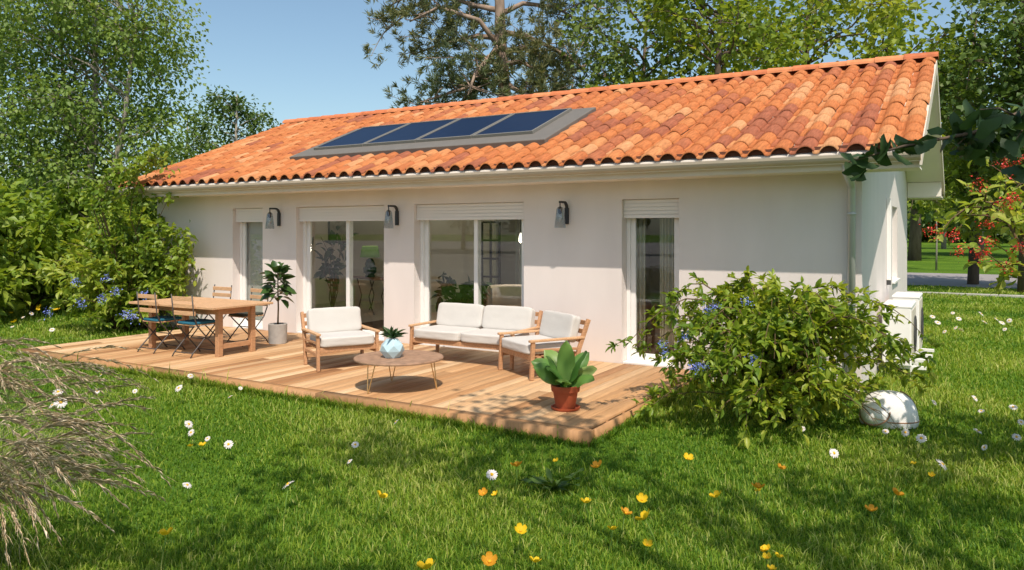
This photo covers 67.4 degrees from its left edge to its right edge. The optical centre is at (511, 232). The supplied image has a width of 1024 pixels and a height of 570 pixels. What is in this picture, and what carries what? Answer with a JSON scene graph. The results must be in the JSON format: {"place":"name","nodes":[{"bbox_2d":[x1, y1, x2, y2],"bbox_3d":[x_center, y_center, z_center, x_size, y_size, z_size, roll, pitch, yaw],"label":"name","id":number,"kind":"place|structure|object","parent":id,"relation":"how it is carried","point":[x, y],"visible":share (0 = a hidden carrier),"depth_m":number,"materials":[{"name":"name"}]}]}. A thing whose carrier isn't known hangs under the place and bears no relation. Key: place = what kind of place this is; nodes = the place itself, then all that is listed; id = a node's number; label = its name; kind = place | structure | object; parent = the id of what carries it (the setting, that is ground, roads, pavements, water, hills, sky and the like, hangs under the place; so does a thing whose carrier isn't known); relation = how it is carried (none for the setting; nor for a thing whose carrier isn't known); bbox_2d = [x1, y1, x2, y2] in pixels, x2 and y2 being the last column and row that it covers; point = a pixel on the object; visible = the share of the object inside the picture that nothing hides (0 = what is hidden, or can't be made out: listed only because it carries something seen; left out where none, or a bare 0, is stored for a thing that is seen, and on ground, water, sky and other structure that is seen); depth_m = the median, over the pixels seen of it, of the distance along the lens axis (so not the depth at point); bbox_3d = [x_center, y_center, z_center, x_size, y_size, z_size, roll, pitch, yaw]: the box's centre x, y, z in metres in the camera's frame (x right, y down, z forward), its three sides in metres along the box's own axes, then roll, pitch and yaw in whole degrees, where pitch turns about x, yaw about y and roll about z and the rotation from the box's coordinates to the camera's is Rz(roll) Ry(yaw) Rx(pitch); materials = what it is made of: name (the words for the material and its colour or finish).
{"place":"outdoors","nodes":[
{"label":"outdoors","id":0,"kind":"place"},
{"bbox_2d":[0,0,1019,234],"label":"sky","id":1,"kind":"structure","parent":0,"point":[304,58],"materials":[{"name":"blue"}]},
{"bbox_2d":[0,235,1023,569],"bbox_3d":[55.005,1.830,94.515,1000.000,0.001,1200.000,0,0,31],"label":"ground","id":2,"kind":"structure","parent":0,"point":[952,263],"depth_m":5.51,"materials":[{"name":"green plant"}]},
{"bbox_2d":[0,189,49,324],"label":"garden shrub","id":3,"kind":"object","parent":2,"relation":"on","point":[11,285],"visible":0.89,"depth_m":15.49,"materials":[{"name":"green plant"}]},
{"bbox_2d":[0,173,94,312],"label":"garden shrub","id":4,"kind":"object","parent":2,"relation":"on","point":[40,243],"visible":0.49,"depth_m":16.55,"materials":[{"name":"green plant"}]},
{"bbox_2d":[54,397,66,412],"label":"daisy","id":5,"kind":"object","parent":2,"relation":"on","point":[63,404],"visible":0.48,"depth_m":7.17,"materials":[{"name":"white"}]},
{"bbox_2d":[0,337,158,465],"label":"fountain grass","id":6,"kind":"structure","parent":2,"relation":"on","point":[5,384],"depth_m":5.54,"materials":[{"name":"beige plant"}]},
{"bbox_2d":[25,173,156,306],"bbox_3d":[-10.260,0.390,18.447,4.285,3.631,3.476,0,0,31],"label":"garden shrub","id":7,"kind":"object","parent":2,"relation":"on","point":[75,209],"visible":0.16,"depth_m":18.17,"materials":[{"name":"green plant"}]},
{"bbox_2d":[0,396,184,569],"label":"fountain grass","id":8,"kind":"object","parent":2,"relation":"on","point":[30,448],"depth_m":4.11,"materials":[{"name":"beige plant"}]},
{"bbox_2d":[9,213,195,331],"bbox_3d":[-7.183,0.773,14.246,3.014,2.295,3.380,0,0,8],"label":"flowering shrub","id":9,"kind":"object","parent":2,"relation":"on","point":[110,310],"visible":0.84,"depth_m":13.81,"materials":[{"name":"green plant"}]},
{"bbox_2d":[0,0,219,226],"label":"birch tree","id":10,"kind":"object","parent":2,"relation":"on","point":[96,27],"visible":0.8,"depth_m":19.59,"materials":[{"name":"green plant"}]},
{"bbox_2d":[68,156,156,255],"bbox_3d":[-10.189,0.047,20.952,4.746,4.272,3.608,0,0,31],"label":"garden shrub","id":11,"kind":"object","parent":2,"relation":"on","point":[148,210],"visible":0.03,"depth_m":20.26,"materials":[{"name":"green plant"}]},
{"bbox_2d":[69,140,204,330],"bbox_3d":[-7.135,0.161,14.278,3.331,3.723,1.421,0,0,31],"label":"shrub","id":12,"kind":"object","parent":2,"relation":"on","point":[180,258],"visible":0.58,"depth_m":14.01,"materials":[{"name":"green"}]},
{"bbox_2d":[158,527,172,568],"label":"buttercup","id":13,"kind":"object","parent":2,"relation":"on","point":[165,532],"visible":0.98,"depth_m":4.17,"materials":[{"name":"yellow"}]},
{"bbox_2d":[182,482,191,504],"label":"daisy","id":14,"kind":"object","parent":2,"relation":"on","point":[186,484],"visible":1,"depth_m":5.15,"materials":[{"name":"white"}]},
{"bbox_2d":[185,421,192,437],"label":"daisy","id":15,"kind":"object","parent":2,"relation":"on","point":[188,424],"visible":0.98,"depth_m":6.66,"materials":[{"name":"white"}]},
{"bbox_2d":[149,103,232,205],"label":"tree","id":16,"kind":"object","parent":2,"relation":"on","point":[201,145],"visible":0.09,"depth_m":41.80,"materials":[{"name":"green plant"}]},
{"bbox_2d":[224,440,233,459],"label":"daisy","id":17,"kind":"object","parent":2,"relation":"on","point":[228,444],"visible":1,"depth_m":6.10,"materials":[{"name":"white"}]},
{"bbox_2d":[176,85,282,158],"bbox_3d":[-13.482,-2.706,37.989,6.038,9.083,4.993,0,0,-30],"label":"tree","id":18,"kind":"object","parent":2,"relation":"on","point":[234,110],"visible":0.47,"depth_m":37.84,"materials":[{"name":"green plant"}]},
{"bbox_2d":[282,481,293,513],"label":"daisy","id":19,"kind":"object","parent":2,"relation":"on","point":[288,483],"visible":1,"depth_m":5.00,"materials":[{"name":"white"}]},
{"bbox_2d":[16,325,691,446],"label":"deck","id":20,"kind":"structure","parent":2,"relation":"on","point":[478,386],"depth_m":8.98,"materials":[{"name":"brown wood"}]},
{"bbox_2d":[136,292,184,353],"bbox_3d":[-5.077,1.282,11.111,0.440,0.867,0.505,0,0,31],"label":"folding chair","id":21,"kind":"object","parent":20,"relation":"on","point":[159,319],"visible":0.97,"depth_m":10.99,"materials":[{"name":"brown metal"}]},
{"bbox_2d":[171,294,214,357],"bbox_3d":[-4.407,1.282,10.712,0.440,0.867,0.505,0,0,28],"label":"folding chair","id":22,"kind":"object","parent":20,"relation":"on","point":[194,322],"visible":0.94,"depth_m":10.58,"materials":[{"name":"brown metal"}]},
{"bbox_2d":[129,296,272,356],"bbox_3d":[-4.528,1.359,11.174,1.860,0.701,1.040,0,0,31],"label":"dining table","id":23,"kind":"object","parent":20,"relation":"on","point":[218,308],"visible":0.74,"depth_m":11.00,"materials":[{"name":"brown wood"}]},
{"bbox_2d":[190,284,231,339],"bbox_3d":[-4.802,1.282,12.239,0.440,0.867,0.505,0,0,31],"label":"folding chair","id":24,"kind":"object","parent":20,"relation":"on","point":[222,294],"visible":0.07,"depth_m":12.35,"materials":[{"name":"brown metal"}]},
{"bbox_2d":[227,286,268,346],"bbox_3d":[-4.063,1.282,11.800,0.440,0.867,0.505,0,0,35],"label":"folding chair","id":25,"kind":"object","parent":20,"relation":"on","point":[244,315],"visible":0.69,"depth_m":11.81,"materials":[{"name":"brown metal"}]},
{"bbox_2d":[260,260,296,344],"bbox_3d":[-3.600,1.070,11.816,0.547,1.280,0.567,0,0,31],"label":"potted fig","id":26,"kind":"object","parent":20,"relation":"on","point":[277,333],"visible":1,"depth_m":11.76,"materials":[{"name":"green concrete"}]},
{"bbox_2d":[300,306,379,371],"bbox_3d":[-2.234,1.349,9.931,0.817,0.728,0.803,0,0,-30],"label":"armchair","id":27,"kind":"object","parent":20,"relation":"on","point":[333,329],"visible":0.99,"depth_m":9.91,"materials":[{"name":"white wood"}]},
{"bbox_2d":[353,350,443,393],"bbox_3d":[-1.243,1.536,8.442,0.980,0.346,0.980,0,0,31],"label":"coffee table","id":28,"kind":"object","parent":20,"relation":"on","point":[407,357],"visible":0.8,"depth_m":8.30,"materials":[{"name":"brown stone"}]},
{"bbox_2d":[378,326,406,358],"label":"potted plant","id":29,"kind":"object","parent":28,"relation":"on","point":[392,346],"visible":1,"depth_m":8.31,"materials":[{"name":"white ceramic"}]},
{"bbox_2d":[408,302,542,369],"bbox_3d":[-0.489,1.348,10.296,1.637,0.728,0.823,0,0,31],"label":"sofa","id":30,"kind":"object","parent":20,"relation":"on","point":[470,325],"visible":0.81,"depth_m":10.23,"materials":[{"name":"white wood"}]},
{"bbox_2d":[497,310,590,380],"bbox_3d":[0.383,1.349,9.385,0.843,0.728,0.837,0,0,-28],"label":"armchair","id":31,"kind":"object","parent":20,"relation":"on","point":[556,330],"visible":0.88,"depth_m":9.21,"materials":[{"name":"white wood"}]},
{"bbox_2d":[531,340,596,411],"bbox_3d":[0.499,1.370,7.413,0.593,0.680,0.522,0,0,-15],"label":"potted plant","id":32,"kind":"object","parent":20,"relation":"on","point":[565,372],"visible":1,"depth_m":7.36,"materials":[{"name":"green plant"}]},
{"bbox_2d":[373,490,388,525],"bbox_3d":[-0.822,1.716,4.754,0.084,0.237,0.083,12,-3,42],"label":"buttercup","id":33,"kind":"object","parent":2,"relation":"on","point":[384,495],"visible":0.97,"depth_m":4.74,"materials":[{"name":"yellow"}]},
{"bbox_2d":[417,558,435,569],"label":"buttercup","id":34,"kind":"object","parent":2,"relation":"on","point":[427,564],"visible":1,"depth_m":3.70,"materials":[{"name":"yellow"}]},
{"bbox_2d":[478,487,488,509],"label":"buttercup","id":35,"kind":"object","parent":2,"relation":"on","point":[483,491],"visible":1,"depth_m":4.97,"materials":[{"name":"orange"}]},
{"bbox_2d":[481,551,496,569],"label":"buttercup","id":36,"kind":"object","parent":2,"relation":"on","point":[488,559],"visible":1,"depth_m":3.86,"materials":[{"name":"orange"}]},
{"bbox_2d":[486,470,497,490],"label":"daisy","id":37,"kind":"object","parent":2,"relation":"on","point":[490,474],"visible":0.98,"depth_m":5.26,"materials":[{"name":"white"}]},
{"bbox_2d":[362,0,629,108],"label":"pine tree","id":38,"kind":"object","parent":2,"relation":"on","point":[501,57],"visible":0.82,"depth_m":26.41,"materials":[{"name":"green plant"}]},
{"bbox_2d":[5,171,1019,242],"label":"wood","id":39,"kind":"object","parent":2,"relation":"on","point":[927,238],"depth_m":135.93,"materials":[{"name":"green plant"}]},
{"bbox_2d":[510,461,521,494],"bbox_3d":[0.023,1.710,5.361,0.084,0.240,0.084,2,-3,38],"label":"buttercup","id":40,"kind":"object","parent":2,"relation":"on","point":[516,464],"visible":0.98,"depth_m":5.35,"materials":[{"name":"orange"}]},
{"bbox_2d":[515,523,526,552],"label":"buttercup","id":41,"kind":"object","parent":2,"relation":"on","point":[520,529],"visible":1,"depth_m":4.30,"materials":[{"name":"yellow"}]},
{"bbox_2d":[118,52,944,395],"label":"house","id":42,"kind":"structure","parent":2,"relation":"on","point":[736,172],"depth_m":11.05,"materials":[{"name":"paint"}]},
{"bbox_2d":[233,208,262,329],"bbox_3d":[-4.647,0.643,13.791,0.776,2.142,0.253,0,0,31],"label":"patio door","id":43,"kind":"structure","parent":42,"relation":"in","point":[243,216],"depth_m":13.97,"materials":[{"name":"white paint"}]},
{"bbox_2d":[247,222,262,320],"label":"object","id":44,"kind":"object","parent":42,"relation":"attached to","point":[254,253],"depth_m":13.96,"materials":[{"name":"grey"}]},
{"bbox_2d":[265,208,280,228],"bbox_3d":[-4.087,-0.239,13.128,0.156,0.359,0.290,0,0,31],"label":"wall lamp","id":45,"kind":"object","parent":42,"relation":"attached to","point":[278,217],"visible":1,"depth_m":13.22,"materials":[{"name":"black metal"}]},
{"bbox_2d":[312,226,357,306],"bbox_3d":[-3.327,0.789,14.218,0.860,1.842,0.584,0,0,3],"label":"indoor plant","id":46,"kind":"object","parent":42,"relation":"on","point":[325,268],"visible":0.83,"depth_m":14.19,"materials":[{"name":"green plant"}]},
{"bbox_2d":[328,221,345,242],"bbox_3d":[-4.263,-0.036,18.858,0.032,0.600,0.680,0,0,31],"label":"picture frame","id":47,"kind":"object","parent":42,"relation":"attached to","point":[341,231],"visible":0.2,"depth_m":18.89,"materials":[{"name":"grey metal"}]},
{"bbox_2d":[297,205,383,340],"bbox_3d":[-2.778,0.643,12.680,1.926,2.142,0.253,0,0,31],"label":"patio door","id":48,"kind":"structure","parent":42,"relation":"in","point":[349,214],"depth_m":12.72,"materials":[{"name":"white paint"}]},
{"bbox_2d":[353,275,383,314],"bbox_3d":[-2.996,1.336,16.383,0.380,0.768,1.240,0,0,-31],"label":"console table","id":49,"kind":"object","parent":42,"relation":"on","point":[376,278],"visible":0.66,"depth_m":16.19,"materials":[{"name":"brown"}]},
{"bbox_2d":[360,246,379,276],"bbox_3d":[-3.021,0.622,16.340,0.420,0.660,0.420,0,0,31],"label":"table lamp","id":50,"kind":"object","parent":49,"relation":"on","point":[370,267],"visible":1,"depth_m":16.22,"materials":[{"name":"green ceramic"}]},
{"bbox_2d":[387,205,398,227],"bbox_3d":[-1.852,-0.239,11.800,0.156,0.359,0.290,0,0,31],"label":"wall lamp","id":51,"kind":"object","parent":42,"relation":"attached to","point":[396,215],"visible":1,"depth_m":11.89,"materials":[{"name":"black metal"}]},
{"bbox_2d":[431,271,491,311],"bbox_3d":[-0.825,1.162,12.659,1.013,1.096,1.369,0,0,-2],"label":"indoor plant","id":52,"kind":"object","parent":42,"relation":"on","point":[465,294],"visible":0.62,"depth_m":12.53,"materials":[{"name":"green plant"}]},
{"bbox_2d":[417,202,523,351],"bbox_3d":[-0.603,0.643,11.387,1.936,2.142,0.253,0,0,31],"label":"patio door","id":53,"kind":"structure","parent":42,"relation":"in","point":[477,212],"depth_m":11.42,"materials":[{"name":"white paint"}]},
{"bbox_2d":[481,278,492,305],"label":"indoor plant","id":54,"kind":"object","parent":42,"relation":"on","point":[485,300],"visible":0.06,"depth_m":14.16,"materials":[{"name":"green plant"}]},
{"bbox_2d":[481,221,500,295],"bbox_3d":[-0.451,0.737,16.266,0.480,1.945,0.040,0,0,31],"label":"grid screen","id":55,"kind":"object","parent":42,"relation":"on","point":[490,258],"visible":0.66,"depth_m":16.25,"materials":[{"name":"black metal"}]},
{"bbox_2d":[487,284,521,306],"bbox_3d":[-0.033,1.318,13.278,0.798,0.795,0.700,0,0,6],"label":"tub chair","id":56,"kind":"object","parent":42,"relation":"on","point":[506,294],"visible":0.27,"depth_m":13.50,"materials":[{"name":"beige fabric"}]},
{"bbox_2d":[518,219,521,284],"bbox_3d":[1.034,0.641,18.611,1.996,2.137,0.070,0,0,31],"label":"door frame","id":57,"kind":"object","parent":42,"relation":"in","point":[519,244],"depth_m":19.09,"materials":[{"name":"white paint"}]},
{"bbox_2d":[554,201,568,227],"bbox_3d":[0.675,-0.239,10.297,0.156,0.359,0.290,0,0,31],"label":"wall lamp","id":58,"kind":"object","parent":42,"relation":"attached to","point":[566,214],"visible":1,"depth_m":10.39,"materials":[{"name":"black metal"}]},
{"bbox_2d":[637,218,645,352],"bbox_3d":[1.519,0.505,10.342,0.594,2.350,0.081,0,0,31],"label":"curtain","id":59,"kind":"object","parent":42,"relation":"hanging from","point":[641,268],"visible":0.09,"depth_m":10.22,"materials":[{"name":"grey fabric"}]},
{"bbox_2d":[623,198,678,368],"bbox_3d":[1.830,0.643,9.940,0.766,2.142,0.253,0,0,31],"label":"patio door","id":60,"kind":"structure","parent":42,"relation":"in","point":[637,208],"depth_m":10.03,"materials":[{"name":"white paint"}]},
{"bbox_2d":[646,296,659,301],"bbox_3d":[2.107,1.317,10.790,1.200,0.785,0.360,0,0,31],"label":"bench","id":61,"kind":"object","parent":42,"relation":"on","point":[652,299],"visible":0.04,"depth_m":10.71,"materials":[{"name":"white paint"}]},
{"bbox_2d":[660,218,673,352],"bbox_3d":[2.143,0.505,9.972,0.464,2.350,0.081,0,0,31],"label":"curtain","id":62,"kind":"object","parent":42,"relation":"hanging from","point":[666,255],"visible":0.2,"depth_m":10.04,"materials":[{"name":"grey fabric"}]},
{"bbox_2d":[529,556,541,569],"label":"buttercup","id":63,"kind":"object","parent":2,"relation":"on","point":[535,559],"visible":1,"depth_m":3.93,"materials":[{"name":"yellow"}]},
{"bbox_2d":[518,467,583,494],"bbox_3d":[0.273,1.743,5.452,0.473,0.187,0.407,0,0,31],"label":"weed rosette","id":64,"kind":"object","parent":2,"relation":"on","point":[560,484],"visible":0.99,"depth_m":5.41,"materials":[{"name":"green plant"}]},
{"bbox_2d":[580,497,590,523],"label":"buttercup","id":65,"kind":"object","parent":2,"relation":"on","point":[586,499],"visible":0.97,"depth_m":4.76,"materials":[{"name":"yellow"}]},
{"bbox_2d":[590,460,605,494],"bbox_3d":[0.611,1.714,5.350,0.084,0.240,0.084,-18,-8,42],"label":"buttercup","id":66,"kind":"object","parent":2,"relation":"on","point":[596,464],"visible":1,"depth_m":5.37,"materials":[{"name":"orange"}]},
{"bbox_2d":[621,507,631,534],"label":"buttercup","id":67,"kind":"object","parent":2,"relation":"on","point":[626,511],"visible":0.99,"depth_m":4.55,"materials":[{"name":"orange"}]},
{"bbox_2d":[555,0,723,89],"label":"leafy tree","id":68,"kind":"object","parent":2,"relation":"on","point":[624,57],"visible":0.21,"depth_m":23.56,"materials":[{"name":"green plant"}]},
{"bbox_2d":[636,493,647,520],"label":"buttercup","id":69,"kind":"object","parent":2,"relation":"on","point":[641,498],"visible":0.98,"depth_m":4.81,"materials":[{"name":"yellow"}]},
{"bbox_2d":[634,508,658,556],"bbox_3d":[0.778,1.704,4.335,0.098,0.279,0.098,-20,-3,-44],"label":"buttercup","id":70,"kind":"object","parent":2,"relation":"on","point":[644,515],"visible":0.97,"depth_m":4.32,"materials":[{"name":"yellow"}]},
{"bbox_2d":[643,538,652,562],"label":"buttercup","id":71,"kind":"object","parent":2,"relation":"on","point":[646,542],"visible":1,"depth_m":4.18,"materials":[{"name":"yellow"}]},
{"bbox_2d":[683,452,693,477],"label":"buttercup","id":72,"kind":"object","parent":2,"relation":"on","point":[687,457],"visible":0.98,"depth_m":5.61,"materials":[{"name":"yellow"}]},
{"bbox_2d":[585,0,842,87],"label":"leafy tree","id":73,"kind":"object","parent":2,"relation":"on","point":[756,33],"visible":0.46,"depth_m":20.08,"materials":[{"name":"green plant"}]},
{"bbox_2d":[709,490,720,525],"bbox_3d":[1.273,1.721,4.771,0.078,0.224,0.079,-4,-10,-8],"label":"buttercup","id":74,"kind":"object","parent":2,"relation":"on","point":[716,494],"visible":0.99,"depth_m":4.78,"materials":[{"name":"yellow"}]},
{"bbox_2d":[751,482,764,512],"bbox_3d":[1.558,1.715,4.941,0.082,0.234,0.082,10,5,-41],"label":"buttercup","id":75,"kind":"object","parent":2,"relation":"on","point":[758,485],"visible":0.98,"depth_m":4.93,"materials":[{"name":"orange"}]},
{"bbox_2d":[761,544,770,564],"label":"buttercup","id":76,"kind":"object","parent":2,"relation":"on","point":[764,546],"visible":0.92,"depth_m":4.15,"materials":[{"name":"yellow"}]},
{"bbox_2d":[762,552,771,569],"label":"buttercup","id":77,"kind":"object","parent":2,"relation":"on","point":[768,555],"visible":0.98,"depth_m":4.06,"materials":[{"name":"yellow"}]},
{"bbox_2d":[605,265,942,448],"bbox_3d":[2.563,1.113,7.463,2.859,1.571,2.929,0,0,31],"label":"flowering shrub","id":78,"kind":"object","parent":2,"relation":"on","point":[772,354],"visible":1,"depth_m":7.01,"materials":[{"name":"green plant"}]},
{"bbox_2d":[777,463,785,491],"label":"buttercup","id":79,"kind":"object","parent":2,"relation":"on","point":[782,467],"visible":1,"depth_m":5.43,"materials":[{"name":"orange"}]},
{"bbox_2d":[672,0,944,136],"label":"leafy tree","id":80,"kind":"object","parent":2,"relation":"on","point":[872,25],"visible":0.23,"depth_m":21.65,"materials":[{"name":"green plant"}]},
{"bbox_2d":[829,449,838,468],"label":"daisy","id":81,"kind":"object","parent":2,"relation":"on","point":[833,452],"visible":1,"depth_m":5.85,"materials":[{"name":"white"}]},
{"bbox_2d":[865,504,877,534],"bbox_3d":[2.175,1.731,4.599,0.071,0.202,0.071,-16,-1,29],"label":"buttercup","id":82,"kind":"object","parent":2,"relation":"on","point":[870,507],"visible":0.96,"depth_m":4.61,"materials":[{"name":"orange"}]},
{"bbox_2d":[858,390,919,428],"bbox_3d":[3.566,1.666,7.263,0.530,0.329,0.439,0,0,19],"label":"robot mower","id":83,"kind":"object","parent":2,"relation":"on","point":[900,407],"visible":0.91,"depth_m":7.13,"materials":[{"name":"white"}]},
{"bbox_2d":[890,487,904,520],"bbox_3d":[2.409,1.719,4.826,0.080,0.228,0.080,9,4,2],"label":"buttercup","id":84,"kind":"object","parent":2,"relation":"on","point":[895,491],"visible":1,"depth_m":4.82,"materials":[{"name":"orange"}]},
{"bbox_2d":[878,300,928,375],"bbox_3d":[5.138,1.377,10.081,0.555,0.906,0.892,0,0,31],"label":"heat pump unit","id":85,"kind":"object","parent":2,"relation":"on","point":[906,309],"visible":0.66,"depth_m":9.73,"materials":[{"name":"white paint"}]},
{"bbox_2d":[901,429,908,443],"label":"daisy","id":86,"kind":"object","parent":2,"relation":"on","point":[905,432],"visible":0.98,"depth_m":6.48,"materials":[{"name":"white"}]},
{"bbox_2d":[892,292,933,363],"bbox_3d":[5.708,1.357,11.010,0.585,0.946,0.832,0,0,31],"label":"heat pump unit","id":87,"kind":"object","parent":2,"relation":"on","point":[917,297],"visible":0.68,"depth_m":10.75,"materials":[{"name":"white paint"}]},
{"bbox_2d":[836,0,989,220],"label":"leafy tree","id":88,"kind":"object","parent":2,"relation":"on","point":[933,46],"visible":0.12,"depth_m":23.64,"materials":[{"name":"green plant"}]},
{"bbox_2d":[916,434,926,452],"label":"daisy","id":89,"kind":"object","parent":2,"relation":"on","point":[921,438],"visible":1,"depth_m":6.22,"materials":[{"name":"white"}]},
{"bbox_2d":[907,208,946,248],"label":"park tree","id":90,"kind":"object","parent":2,"relation":"on","point":[943,244],"visible":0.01,"depth_m":84.79,"materials":[{"name":"green plant"}]},
{"bbox_2d":[840,97,1023,182],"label":"branch","id":91,"kind":"object","parent":2,"relation":"on","point":[995,127],"visible":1,"depth_m":3.10,"materials":[{"name":"green plant"}]},
{"bbox_2d":[916,187,953,269],"bbox_3d":[20.389,-0.529,37.051,1.876,4.720,1.376,0,0,31],"label":"young tree","id":92,"kind":"object","parent":2,"relation":"on","point":[925,205],"visible":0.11,"depth_m":36.97,"materials":[{"name":"green plant"}]},
{"bbox_2d":[936,459,946,485],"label":"daisy","id":93,"kind":"object","parent":2,"relation":"on","point":[942,464],"visible":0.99,"depth_m":5.44,"materials":[{"name":"white"}]},
{"bbox_2d":[907,79,1001,260],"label":"park tree","id":94,"kind":"object","parent":2,"relation":"on","point":[915,249],"visible":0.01,"depth_m":49.65,"materials":[{"name":"green plant"}]},
{"bbox_2d":[907,291,1023,297],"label":"kerb","id":95,"kind":"structure","parent":2,"relation":"on","point":[996,295],"depth_m":21.91,"materials":[{"name":"stone"}]},
{"bbox_2d":[919,18,1021,284],"bbox_3d":[16.631,-2.893,27.132,5.112,9.459,5.684,0,0,31],"label":"leafy tree","id":96,"kind":"object","parent":2,"relation":"on","point":[963,174],"visible":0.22,"depth_m":26.54,"materials":[{"name":"green plant"}]},
{"bbox_2d":[918,0,1023,292],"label":"leafy tree","id":97,"kind":"object","parent":2,"relation":"on","point":[965,84],"visible":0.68,"depth_m":22.62,"materials":[{"name":"green plant"}]},
{"bbox_2d":[919,154,1023,295],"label":"berry shrub","id":98,"kind":"object","parent":2,"relation":"on","point":[1010,213],"visible":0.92,"depth_m":5.69,"materials":[{"name":"green plant"}]},
{"bbox_2d":[943,172,1004,254],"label":"park tree","id":99,"kind":"object","parent":2,"relation":"on","point":[981,241],"visible":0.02,"depth_m":61.08,"materials":[{"name":"green plant"}]},
{"bbox_2d":[968,0,1023,114],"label":"leafy tree","id":100,"kind":"object","parent":2,"relation":"on","point":[1013,82],"visible":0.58,"depth_m":22.30,"materials":[{"name":"green plant"}]},
{"bbox_2d":[1012,433,1021,444],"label":"daisy","id":101,"kind":"object","parent":2,"relation":"on","point":[1016,436],"visible":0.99,"depth_m":6.32,"materials":[{"name":"white"}]},
{"bbox_2d":[907,272,1017,288],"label":"road","id":102,"kind":"structure","parent":0,"point":[946,279],"depth_m":29.09,"materials":[{"name":"grey asphalt"}]},
{"bbox_2d":[963,166,1005,195],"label":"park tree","id":103,"kind":"object","parent":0,"point":[981,178],"visible":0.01,"depth_m":56.62,"materials":[{"name":"green plant"}]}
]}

